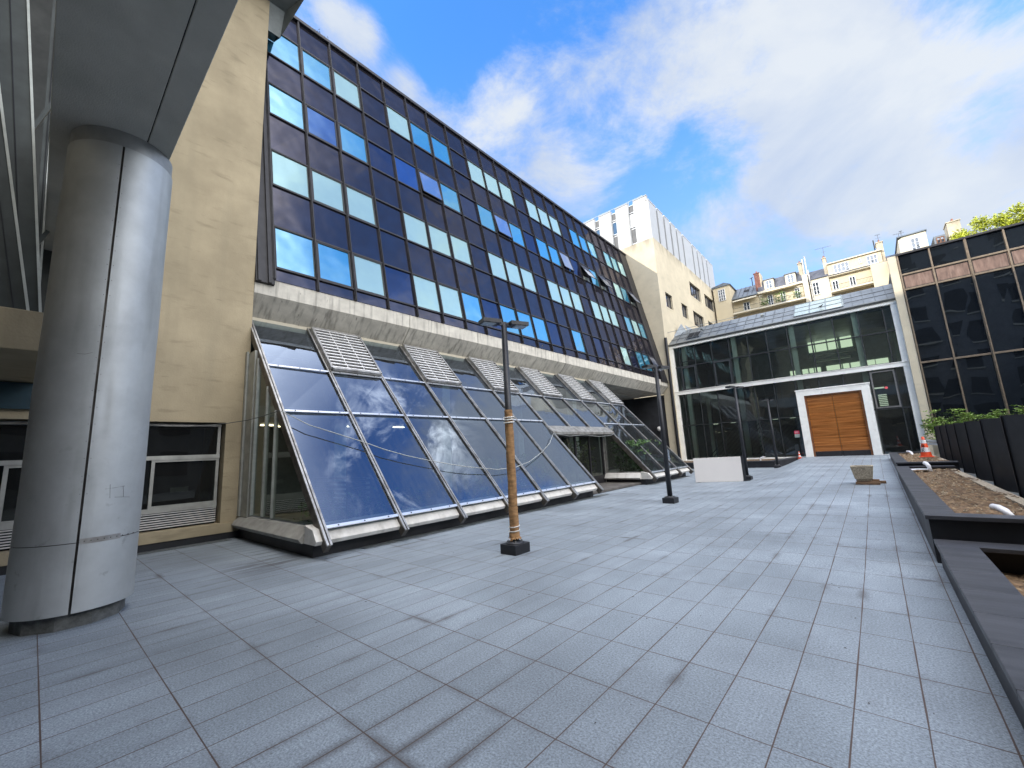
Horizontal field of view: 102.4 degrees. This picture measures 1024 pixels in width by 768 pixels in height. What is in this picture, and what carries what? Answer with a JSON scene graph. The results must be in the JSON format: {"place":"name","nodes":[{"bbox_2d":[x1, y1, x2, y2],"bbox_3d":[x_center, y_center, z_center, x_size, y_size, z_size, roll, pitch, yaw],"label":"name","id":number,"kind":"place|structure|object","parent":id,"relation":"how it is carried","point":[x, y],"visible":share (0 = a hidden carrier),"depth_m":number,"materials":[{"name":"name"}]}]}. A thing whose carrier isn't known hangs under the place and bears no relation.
{"place":"outdoors","nodes":[
{"label":"outdoors","id":0,"kind":"place"},
{"bbox_2d":[293,501,310,522],"bbox_3d":[-3.336,2.875,9.586,1.811,0.982,3.084,-11,-13,40],"label":"indoor plant","id":1,"kind":"object","parent":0,"point":[302,505],"visible":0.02,"depth_m":9.05,"materials":[{"name":"green plant"}]},
{"bbox_2d":[0,454,1023,767],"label":"courtyard paving","id":2,"kind":"structure","parent":0,"point":[748,624],"depth_m":3.51,"materials":[{"name":"tile"}]},
{"bbox_2d":[0,125,172,636],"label":"clad column","id":3,"kind":"structure","parent":2,"relation":"on","point":[72,558],"depth_m":4.98,"materials":[{"name":"metal"}]},
{"bbox_2d":[0,0,303,575],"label":"rendered tower","id":4,"kind":"structure","parent":2,"relation":"on","point":[190,489],"depth_m":10.21,"materials":[{"name":"paint"}]},
{"bbox_2d":[0,421,27,550],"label":"window","id":5,"kind":"structure","parent":4,"relation":"in","point":[12,433],"depth_m":7.69,"materials":[{"name":"glass"}]},
{"bbox_2d":[44,0,237,250],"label":"concrete canopy","id":6,"kind":"object","parent":4,"relation":"attached to","point":[138,68],"visible":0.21,"depth_m":4.63,"materials":[{"name":"paint"}]},
{"bbox_2d":[139,423,221,532],"bbox_3d":[-7.910,2.075,9.301,0.150,2.370,2.130,-11,-13,40],"label":"window","id":7,"kind":"structure","parent":4,"relation":"in","point":[181,478],"depth_m":9.55,"materials":[{"name":"glass"}]},
{"bbox_2d":[137,539,231,554],"bbox_3d":[-7.640,3.524,8.598,0.270,0.009,3.000,-11,-13,40],"label":"drain grate","id":8,"kind":"object","parent":2,"relation":"on","point":[172,548],"visible":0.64,"depth_m":9.02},
{"bbox_2d":[231,320,693,557],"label":"sloped glasshouse","id":9,"kind":"structure","parent":2,"relation":"on","point":[421,402],"depth_m":11.37,"materials":[{"name":"glass"}]},
{"bbox_2d":[149,410,279,426],"bbox_3d":[-6.936,0.841,9.361,3.623,0.196,1.562,-1,-10,-10],"label":"slung cable","id":10,"kind":"object","parent":9,"relation":"attached to","point":[214,424],"visible":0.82,"depth_m":9.56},
{"bbox_2d":[281,411,614,469],"bbox_3d":[0.421,1.903,13.655,1.334,1.608,14.493,-12,-13,41],"label":"slung cable","id":11,"kind":"object","parent":9,"relation":"attached to","point":[421,458],"visible":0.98,"depth_m":10.12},
{"bbox_2d":[563,440,596,474],"bbox_3d":[3.067,3.651,19.068,1.263,2.174,2.352,-11,-13,40],"label":"indoor plant","id":12,"kind":"object","parent":9,"relation":"in","point":[582,459],"visible":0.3,"depth_m":19.23,"materials":[{"name":"green plant"}]},
{"bbox_2d":[557,435,605,482],"bbox_3d":[2.831,3.342,17.792,0.080,2.340,4.600,-11,-13,40],"label":"entrance door","id":13,"kind":"structure","parent":9,"relation":"in","point":[600,478],"depth_m":18.65,"materials":[{"name":"grey metal"}]},
{"bbox_2d":[610,439,650,471],"bbox_3d":[5.747,3.667,19.810,1.538,2.076,1.702,-11,-13,40],"label":"indoor plant","id":14,"kind":"object","parent":9,"relation":"in","point":[631,466],"visible":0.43,"depth_m":19.56,"materials":[{"name":"green plant"}]},
{"bbox_2d":[359,494,607,548],"bbox_3d":[0.288,3.594,11.500,0.220,0.008,9.600,-11,-13,40],"label":"drain grate","id":15,"kind":"object","parent":2,"relation":"on","point":[419,535],"visible":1,"depth_m":9.79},
{"bbox_2d":[478,317,529,555],"bbox_3d":[-0.046,0.855,7.306,0.950,4.090,0.408,4,-12,-37],"label":"lamp post","id":16,"kind":"object","parent":2,"relation":"on","point":[514,545],"visible":0.98,"depth_m":7.20,"materials":[{"name":"metal"}]},
{"bbox_2d":[641,364,678,503],"bbox_3d":[4.513,1.460,12.316,0.950,4.090,0.408,4,-12,-37],"label":"lamp post","id":17,"kind":"object","parent":2,"relation":"on","point":[669,498],"visible":0.97,"depth_m":12.24,"materials":[{"name":"metal"}]},
{"bbox_2d":[621,237,716,458],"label":"rendered office block","id":18,"kind":"structure","parent":2,"relation":"on","point":[674,293],"depth_m":35.90,"materials":[{"name":"paint"}]},
{"bbox_2d":[584,195,714,288],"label":"white panelled tower","id":19,"kind":"structure","parent":18,"relation":"on","point":[641,218],"depth_m":38.29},
{"bbox_2d":[664,337,680,457],"bbox_3d":[12.815,1.306,32.797,0.220,10.300,0.310,-11,-13,40],"label":"downpipe","id":20,"kind":"object","parent":18,"relation":"attached to","point":[672,400],"visible":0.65,"depth_m":32.72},
{"bbox_2d":[689,283,701,303],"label":"window","id":21,"kind":"structure","parent":18,"relation":"in","point":[694,292],"depth_m":42.88,"materials":[{"name":"black glass"}]},
{"bbox_2d":[693,312,702,327],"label":"window","id":22,"kind":"structure","parent":18,"relation":"in","point":[697,319],"depth_m":42.31,"materials":[{"name":"grey glass"}]},
{"bbox_2d":[693,456,750,482],"bbox_3d":[9.026,3.677,17.836,2.119,1.050,0.810,-7,-10,20],"label":"white board","id":23,"kind":"object","parent":2,"relation":"on","point":[723,469],"visible":0.93,"depth_m":17.53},
{"bbox_2d":[725,386,752,479],"bbox_3d":[10.016,2.122,18.026,0.950,4.090,0.408,4,-12,-37],"label":"lamp post","id":24,"kind":"object","parent":2,"relation":"on","point":[749,477],"visible":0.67,"depth_m":17.99,"materials":[{"name":"metal"}]},
{"bbox_2d":[684,457,797,468],"bbox_3d":[14.979,5.480,28.272,7.600,0.550,4.250,-11,-13,40],"label":"planter","id":25,"kind":"object","parent":2,"relation":"on","point":[762,463],"visible":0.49,"depth_m":25.63,"materials":[{"name":"concrete"}]},
{"bbox_2d":[760,399,781,467],"bbox_3d":[15.486,2.935,24.483,0.950,4.090,0.408,4,-12,-37],"label":"lamp post","id":26,"kind":"object","parent":2,"relation":"on","point":[777,465],"visible":0.88,"depth_m":24.43,"materials":[{"name":"metal"}]},
{"bbox_2d":[667,284,926,460],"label":"glass hall","id":27,"kind":"structure","parent":2,"relation":"on","point":[831,376],"depth_m":29.44,"materials":[{"name":"glass"}]},
{"bbox_2d":[815,340,826,351],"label":"back wall window","id":28,"kind":"structure","parent":27,"relation":"in","point":[819,347],"depth_m":35.24,"materials":[{"name":"green"}]},
{"bbox_2d":[806,394,842,456],"bbox_3d":[20.286,2.710,26.789,1.365,3.920,0.090,-11,-13,40],"label":"door","id":29,"kind":"structure","parent":27,"relation":"in","point":[826,438],"depth_m":26.76,"materials":[{"name":"brown wood"}]},
{"bbox_2d":[839,335,852,347],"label":"back wall window","id":30,"kind":"structure","parent":27,"relation":"in","point":[848,342],"depth_m":34.14,"materials":[{"name":"green"}]},
{"bbox_2d":[832,392,871,455],"bbox_3d":[21.325,2.504,25.896,1.365,3.920,0.090,-11,-13,40],"label":"door","id":31,"kind":"structure","parent":27,"relation":"in","point":[850,418],"depth_m":25.87,"materials":[{"name":"brown wood"}]},
{"bbox_2d":[857,481,886,483],"bbox_3d":[10.627,2.899,12.180,0.663,0.080,0.100,-11,-12,38],"label":"timber block","id":32,"kind":"object","parent":2,"relation":"on","point":[882,482],"depth_m":12.06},
{"bbox_2d":[850,465,872,480],"bbox_3d":[10.394,2.635,12.203,0.527,0.430,0.527,-11,-13,40],"label":"concrete tub","id":33,"kind":"object","parent":32,"relation":"on","point":[862,472],"visible":1,"depth_m":12.04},
{"bbox_2d":[889,452,960,471],"bbox_3d":[16.194,3.188,16.491,1.410,0.620,9.850,-11,-13,40],"label":"planter","id":34,"kind":"object","parent":2,"relation":"on","point":[897,459],"visible":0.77,"depth_m":14.42,"materials":[{"name":"black stone"}]},
{"bbox_2d":[919,437,934,456],"bbox_3d":[15.723,2.393,15.698,0.400,0.770,0.400,-11,-13,40],"label":"traffic cone","id":35,"kind":"object","parent":34,"relation":"on","point":[925,451],"visible":1,"depth_m":15.62,"materials":[{"name":"orange plastic"}]},
{"bbox_2d":[609,467,625,471],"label":"ground","id":36,"kind":"structure","parent":0,"point":[614,470],"depth_m":32.05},
{"bbox_2d":[250,15,669,468],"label":"glazed office building","id":37,"kind":"structure","parent":36,"relation":"on","point":[389,214],"depth_m":17.15,"materials":[{"name":"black glass"}]},
{"bbox_2d":[267,35,299,70],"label":"window","id":38,"kind":"structure","parent":37,"relation":"in","point":[283,48],"depth_m":14.96,"materials":[{"name":"blue glass"}]},
{"bbox_2d":[268,83,304,129],"bbox_3d":[-7.680,-9.429,14.037,0.316,1.328,1.106,-11,-13,40],"label":"window","id":39,"kind":"structure","parent":37,"relation":"in","point":[281,104],"depth_m":14.04,"materials":[{"name":"blue glass"}]},
{"bbox_2d":[271,150,309,197],"bbox_3d":[-7.077,-6.682,13.169,0.316,1.328,1.106,-11,-13,40],"label":"window","id":40,"kind":"structure","parent":37,"relation":"in","point":[287,173],"depth_m":13.17,"materials":[{"name":"blue glass"}]},
{"bbox_2d":[274,226,315,276],"bbox_3d":[-6.468,-3.912,12.293,0.327,1.378,1.106,-11,-13,40],"label":"window","id":41,"kind":"structure","parent":37,"relation":"in","point":[293,252],"depth_m":12.29,"materials":[{"name":"blue glass"}]},
{"bbox_2d":[301,48,332,91],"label":"window","id":42,"kind":"structure","parent":37,"relation":"in","point":[315,69],"depth_m":15.79,"materials":[{"name":"blue glass"}]},
{"bbox_2d":[305,104,338,147],"bbox_3d":[-6.886,-9.319,14.937,0.316,1.328,1.106,-11,-13,40],"label":"window","id":43,"kind":"structure","parent":37,"relation":"in","point":[319,125],"depth_m":14.94,"materials":[{"name":"blue glass"}]},
{"bbox_2d":[310,168,344,212],"bbox_3d":[-6.282,-6.572,14.068,0.316,1.328,1.106,-11,-13,40],"label":"window","id":44,"kind":"structure","parent":37,"relation":"in","point":[326,190],"depth_m":14.07,"materials":[{"name":"blue glass"}]},
{"bbox_2d":[316,241,352,287],"bbox_3d":[-5.673,-3.802,13.192,0.327,1.378,1.106,-11,-13,40],"label":"window","id":45,"kind":"structure","parent":37,"relation":"in","point":[334,264],"depth_m":13.19,"materials":[{"name":"blue glass"}]},
{"bbox_2d":[333,70,361,109],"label":"window","id":46,"kind":"structure","parent":37,"relation":"in","point":[346,89],"depth_m":16.70,"materials":[{"name":"blue glass"}]},
{"bbox_2d":[338,123,368,163],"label":"window","id":47,"kind":"structure","parent":37,"relation":"in","point":[352,143],"depth_m":15.85,"materials":[{"name":"blue glass"}]},
{"bbox_2d":[345,185,376,225],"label":"window","id":48,"kind":"structure","parent":37,"relation":"in","point":[360,205],"depth_m":14.97,"materials":[{"name":"blue glass"}]},
{"bbox_2d":[353,254,385,296],"bbox_3d":[-4.878,-3.693,14.092,0.327,1.378,1.106,-11,-13,40],"label":"window","id":49,"kind":"structure","parent":37,"relation":"in","point":[369,277],"depth_m":14.09,"materials":[{"name":"blue glass"}]},
{"bbox_2d":[386,105,410,140],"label":"window","id":50,"kind":"structure","parent":37,"relation":"in","point":[398,123],"depth_m":18.51,"materials":[{"name":"blue glass"}]},
{"bbox_2d":[394,156,419,190],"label":"window","id":51,"kind":"structure","parent":37,"relation":"in","point":[406,173],"depth_m":17.66,"materials":[{"name":"blue glass"}]},
{"bbox_2d":[403,212,429,247],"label":"window","id":52,"kind":"structure","parent":37,"relation":"in","point":[416,231],"depth_m":16.78,"materials":[{"name":"blue glass"}]},
{"bbox_2d":[410,121,431,153],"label":"window","id":53,"kind":"structure","parent":37,"relation":"in","point":[420,137],"depth_m":19.41,"materials":[{"name":"blue glass"}]},
{"bbox_2d":[413,275,440,311],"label":"window","id":54,"kind":"structure","parent":37,"relation":"in","point":[425,289],"depth_m":15.90,"materials":[{"name":"blue glass"}]},
{"bbox_2d":[418,169,442,202],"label":"window","id":55,"kind":"structure","parent":37,"relation":"in","point":[429,185],"depth_m":18.46,"materials":[{"name":"blue glass"}]},
{"bbox_2d":[428,224,451,256],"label":"window","id":56,"kind":"structure","parent":37,"relation":"in","point":[439,238],"depth_m":17.69,"materials":[{"name":"blue glass"}]},
{"bbox_2d":[431,136,451,166],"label":"window","id":57,"kind":"structure","parent":37,"relation":"in","point":[441,151],"depth_m":20.32,"materials":[{"name":"blue glass"}]},
{"bbox_2d":[440,182,461,213],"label":"window","id":58,"kind":"structure","parent":37,"relation":"in","point":[450,196],"depth_m":19.46,"materials":[{"name":"blue glass"}]},
{"bbox_2d":[438,283,463,318],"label":"window","id":59,"kind":"structure","parent":37,"relation":"in","point":[450,297],"depth_m":16.81,"materials":[{"name":"blue glass"}]},
{"bbox_2d":[450,234,471,265],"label":"window","id":60,"kind":"structure","parent":37,"relation":"in","point":[461,252],"depth_m":18.59,"materials":[{"name":"blue glass"}]},
{"bbox_2d":[461,291,482,322],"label":"window","id":61,"kind":"structure","parent":37,"relation":"in","point":[472,306],"depth_m":17.69,"materials":[{"name":"blue glass"}]},
{"bbox_2d":[467,160,485,187],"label":"window","id":62,"kind":"structure","parent":37,"relation":"in","point":[476,173],"depth_m":22.13,"materials":[{"name":"blue glass"}]},
{"bbox_2d":[477,204,495,231],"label":"window","id":63,"kind":"structure","parent":37,"relation":"in","point":[486,216],"depth_m":21.28,"materials":[{"name":"blue glass"}]},
{"bbox_2d":[483,170,500,197],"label":"window","id":64,"kind":"structure","parent":37,"relation":"in","point":[492,185],"depth_m":23.02,"materials":[{"name":"blue glass"}]},
{"bbox_2d":[488,252,507,280],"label":"window","id":65,"kind":"structure","parent":37,"relation":"in","point":[497,264],"depth_m":20.40,"materials":[{"name":"blue glass"}]},
{"bbox_2d":[494,213,512,239],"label":"window","id":66,"kind":"structure","parent":37,"relation":"in","point":[502,225],"depth_m":22.07,"materials":[{"name":"blue glass"}]},
{"bbox_2d":[499,181,514,205],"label":"window","id":67,"kind":"structure","parent":37,"relation":"in","point":[506,192],"depth_m":23.94,"materials":[{"name":"blue glass"}]},
{"bbox_2d":[500,305,520,334],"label":"window","id":68,"kind":"structure","parent":37,"relation":"in","point":[508,314],"depth_m":19.53,"materials":[{"name":"blue glass"}]},
{"bbox_2d":[504,259,522,286],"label":"window","id":69,"kind":"structure","parent":37,"relation":"in","point":[512,269],"depth_m":21.30,"materials":[{"name":"blue glass"}]},
{"bbox_2d":[509,222,525,247],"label":"window","id":70,"kind":"structure","parent":37,"relation":"in","point":[516,232],"depth_m":23.08,"materials":[{"name":"blue glass"}]},
{"bbox_2d":[517,310,535,338],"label":"window","id":71,"kind":"structure","parent":37,"relation":"in","point":[528,331],"depth_m":20.47,"materials":[{"name":"blue glass"}]},
{"bbox_2d":[520,267,536,292],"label":"window","id":72,"kind":"structure","parent":37,"relation":"in","point":[527,276],"depth_m":22.20,"materials":[{"name":"blue glass"}]},
{"bbox_2d":[525,199,539,221],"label":"window","id":73,"kind":"structure","parent":37,"relation":"in","point":[533,213],"depth_m":25.75,"materials":[{"name":"blue glass"}]},
{"bbox_2d":[532,316,549,342],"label":"window","id":74,"kind":"structure","parent":37,"relation":"in","point":[540,326],"depth_m":21.34,"materials":[{"name":"blue glass"}]},
{"bbox_2d":[536,238,550,260],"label":"window","id":75,"kind":"structure","parent":37,"relation":"in","point":[542,246],"depth_m":24.90,"materials":[{"name":"blue glass"}]},
{"bbox_2d":[537,207,551,229],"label":"window","id":76,"kind":"structure","parent":37,"relation":"in","point":[543,215],"depth_m":26.65,"materials":[{"name":"blue glass"}]},
{"bbox_2d":[548,245,561,266],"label":"window","id":77,"kind":"structure","parent":37,"relation":"in","point":[554,254],"depth_m":25.79,"materials":[{"name":"blue glass"}]},
{"bbox_2d":[547,280,562,303],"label":"window","id":78,"kind":"structure","parent":37,"relation":"in","point":[555,294],"depth_m":24.01,"materials":[{"name":"blue glass"}]},
{"bbox_2d":[549,215,561,235],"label":"window","id":79,"kind":"structure","parent":37,"relation":"in","point":[554,223],"depth_m":27.56,"materials":[{"name":"blue glass"}]},
{"bbox_2d":[559,285,573,307],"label":"window","id":80,"kind":"structure","parent":37,"relation":"in","point":[565,293],"depth_m":24.92,"materials":[{"name":"blue glass"}]},
{"bbox_2d":[559,251,574,272],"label":"window","id":81,"kind":"structure","parent":37,"relation":"in","point":[567,265],"depth_m":26.54,"materials":[{"name":"blue glass"}]},
{"bbox_2d":[569,228,580,247],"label":"window","id":82,"kind":"structure","parent":37,"relation":"in","point":[574,236],"depth_m":29.35,"materials":[{"name":"blue glass"}]},
{"bbox_2d":[570,291,583,311],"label":"window","id":83,"kind":"structure","parent":37,"relation":"in","point":[576,298],"depth_m":25.82,"materials":[{"name":"blue glass"}]},
{"bbox_2d":[571,329,585,352],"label":"window","id":84,"kind":"structure","parent":37,"relation":"in","point":[577,336],"depth_m":24.04,"materials":[{"name":"blue glass"}]},
{"bbox_2d":[578,234,589,253],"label":"window","id":85,"kind":"structure","parent":37,"relation":"in","point":[583,241],"depth_m":30.26,"materials":[{"name":"blue glass"}]},
{"bbox_2d":[579,263,596,282],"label":"window","id":86,"kind":"structure","parent":37,"relation":"in","point":[586,273],"depth_m":28.38,"materials":[{"name":"grey glass"}]},
{"bbox_2d":[591,300,602,319],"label":"window","id":87,"kind":"structure","parent":37,"relation":"in","point":[597,312],"depth_m":27.64,"materials":[{"name":"blue glass"}]},
{"bbox_2d":[597,273,612,290],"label":"window","id":88,"kind":"structure","parent":37,"relation":"in","point":[604,283],"depth_m":30.15,"materials":[{"name":"grey glass"}]},
{"bbox_2d":[600,305,611,323],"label":"window","id":89,"kind":"structure","parent":37,"relation":"in","point":[604,310],"depth_m":28.53,"materials":[{"name":"blue glass"}]},
{"bbox_2d":[608,308,619,326],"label":"window","id":90,"kind":"structure","parent":37,"relation":"in","point":[612,313],"depth_m":29.44,"materials":[{"name":"blue glass"}]},
{"bbox_2d":[620,346,631,365],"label":"window","id":91,"kind":"structure","parent":37,"relation":"in","point":[624,350],"depth_m":28.56,"materials":[{"name":"blue glass"}]},
{"bbox_2d":[712,283,735,322],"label":"apartment building","id":92,"kind":"structure","parent":36,"relation":"on","point":[723,293],"depth_m":46.51,"materials":[{"name":"paint"}]},
{"bbox_2d":[732,271,762,318],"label":"apartment building","id":93,"kind":"structure","parent":36,"relation":"on","point":[746,301],"depth_m":45.23,"materials":[{"name":"paint"}]},
{"bbox_2d":[757,271,805,312],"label":"apartment building","id":94,"kind":"structure","parent":36,"relation":"on","point":[789,284],"depth_m":43.08,"materials":[{"name":"paint"}]},
{"bbox_2d":[797,256,832,301],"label":"apartment building","id":95,"kind":"structure","parent":36,"relation":"on","point":[816,285],"depth_m":41.37,"materials":[{"name":"paint"}]},
{"bbox_2d":[816,234,885,295],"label":"apartment building","id":96,"kind":"structure","parent":36,"relation":"on","point":[849,275],"depth_m":39.33,"materials":[{"name":"paint"}]},
{"bbox_2d":[833,261,849,273],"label":"window","id":97,"kind":"structure","parent":96,"relation":"in","point":[841,267],"depth_m":40.11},
{"bbox_2d":[866,254,878,264],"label":"window","id":98,"kind":"structure","parent":96,"relation":"in","point":[871,259],"depth_m":38.63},
{"bbox_2d":[870,219,961,286],"bbox_3d":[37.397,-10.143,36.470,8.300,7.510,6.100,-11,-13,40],"label":"apartment building","id":99,"kind":"structure","parent":36,"relation":"on","point":[904,243],"depth_m":35.53,"materials":[{"name":"paint"}]},
{"bbox_2d":[910,237,920,249],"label":"window","id":100,"kind":"structure","parent":99,"relation":"in","point":[915,243],"depth_m":35.25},
{"bbox_2d":[887,221,1023,454],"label":"bronze office building","id":101,"kind":"structure","parent":36,"relation":"on","point":[960,303],"depth_m":22.98,"materials":[{"name":"black glass"}]},
{"bbox_2d":[895,465,1023,562],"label":"planter","id":102,"kind":"object","parent":36,"relation":"on","point":[943,518],"visible":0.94,"depth_m":6.06,"materials":[{"name":"black stone"}]},
{"bbox_2d":[900,453,1022,513],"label":"loose stones","id":103,"kind":"object","parent":102,"relation":"on","point":[943,491],"visible":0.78,"depth_m":8.52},
{"bbox_2d":[989,504,1013,514],"bbox_3d":[6.196,1.640,5.196,0.105,0.222,0.288,-5,-10,13],"label":"plastic pipe","id":104,"kind":"object","parent":102,"relation":"on","point":[1001,509],"visible":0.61,"depth_m":5.18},
{"bbox_2d":[933,539,1023,728],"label":"planter","id":105,"kind":"object","parent":36,"relation":"on","point":[986,579],"visible":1,"depth_m":3.30,"materials":[{"name":"black stone"}]},
{"bbox_2d":[949,202,1023,239],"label":"tree","id":106,"kind":"object","parent":36,"relation":"on","point":[1002,219],"visible":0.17,"depth_m":30.79,"materials":[{"name":"green plant"}]},
{"bbox_3d":[-15.020,-17.539,-7.233,56.000,37.000,10.200,-11,-13,40],"label":"rear office building","id":107,"kind":"object","parent":36,"relation":"on","visible":0},
{"bbox_2d":[0,0,55,408],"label":"glazed wing","id":108,"kind":"structure","parent":107,"relation":"attached to","point":[27,28],"depth_m":6.43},
{"bbox_2d":[295,0,1023,289],"label":"sky","id":109,"kind":"structure","parent":0,"point":[770,134],"materials":[{"name":"blue"}]},
{"bbox_2d":[921,404,1023,441],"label":"hedge shrub","id":110,"kind":"object","parent":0,"point":[965,416],"visible":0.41,"depth_m":21.14,"materials":[{"name":"green plant"}]},
{"bbox_2d":[960,468,1018,495],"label":"side pavement","id":111,"kind":"structure","parent":0,"point":[974,475],"depth_m":11.13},
{"bbox_2d":[933,414,1023,497],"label":"black fence","id":112,"kind":"object","parent":111,"relation":"on","point":[990,449],"visible":0.91,"depth_m":9.50,"materials":[{"name":"metal"}]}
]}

